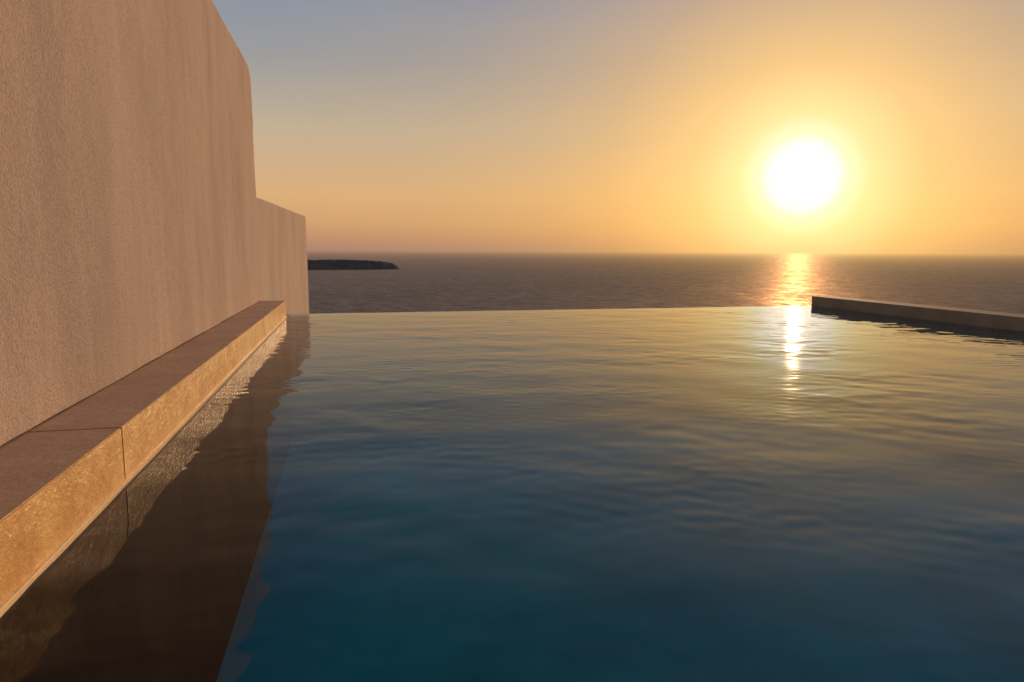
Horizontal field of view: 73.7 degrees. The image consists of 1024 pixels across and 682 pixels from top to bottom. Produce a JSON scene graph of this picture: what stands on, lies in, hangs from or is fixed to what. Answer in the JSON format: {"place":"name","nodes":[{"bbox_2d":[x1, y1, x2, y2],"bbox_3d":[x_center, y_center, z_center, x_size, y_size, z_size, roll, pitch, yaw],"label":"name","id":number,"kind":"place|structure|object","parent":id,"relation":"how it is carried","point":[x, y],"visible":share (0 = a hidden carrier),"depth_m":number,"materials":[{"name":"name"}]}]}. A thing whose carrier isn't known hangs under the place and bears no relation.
{"place":"outdoors","nodes":[
{"label":"outdoors","id":0,"kind":"place"},
{"bbox_2d":[255,197,308,313],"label":"stucco wall","id":1,"kind":"structure","parent":0,"point":[282,253],"depth_m":14.68,"materials":[{"name":"beige paint"}]},
{"bbox_2d":[307,259,399,269],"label":"island","id":2,"kind":"structure","parent":0,"point":[337,264],"depth_m":2105.93,"materials":[{"name":"grey stone"}]},
{"bbox_2d":[0,310,1023,681],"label":"infinity pool","id":3,"kind":"structure","parent":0,"point":[514,498],"depth_m":7.65,"materials":[{"name":"liquid"}]},
{"bbox_2d":[0,301,286,617],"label":"pool coping","id":4,"kind":"object","parent":3,"relation":"on","point":[69,474],"visible":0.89,"depth_m":3.12,"materials":[{"name":"stone"}]},
{"bbox_2d":[0,0,260,444],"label":"stucco wall","id":5,"kind":"structure","parent":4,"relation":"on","point":[128,232],"depth_m":4.32,"materials":[{"name":"beige paint"}]},
{"bbox_2d":[811,296,1015,331],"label":"pool edging","id":6,"kind":"structure","parent":3,"relation":"on","point":[982,318],"depth_m":11.51,"materials":[{"name":"stone"}]},
{"bbox_2d":[993,314,1023,331],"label":"block","id":7,"kind":"structure","parent":3,"relation":"on","point":[1009,322],"depth_m":9.81,"materials":[{"name":"stone"}]},
{"bbox_2d":[211,0,1023,258],"label":"sky","id":8,"kind":"structure","parent":0,"point":[660,128],"materials":[{"name":"orange"}]},
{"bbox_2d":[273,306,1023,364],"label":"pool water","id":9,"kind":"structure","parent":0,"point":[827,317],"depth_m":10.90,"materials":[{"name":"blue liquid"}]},
{"bbox_2d":[307,255,1023,313],"bbox_3d":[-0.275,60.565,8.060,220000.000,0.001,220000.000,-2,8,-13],"label":"sea","id":10,"kind":"structure","parent":0,"point":[429,283],"depth_m":1309.41,"materials":[{"name":"liquid"}]}
]}

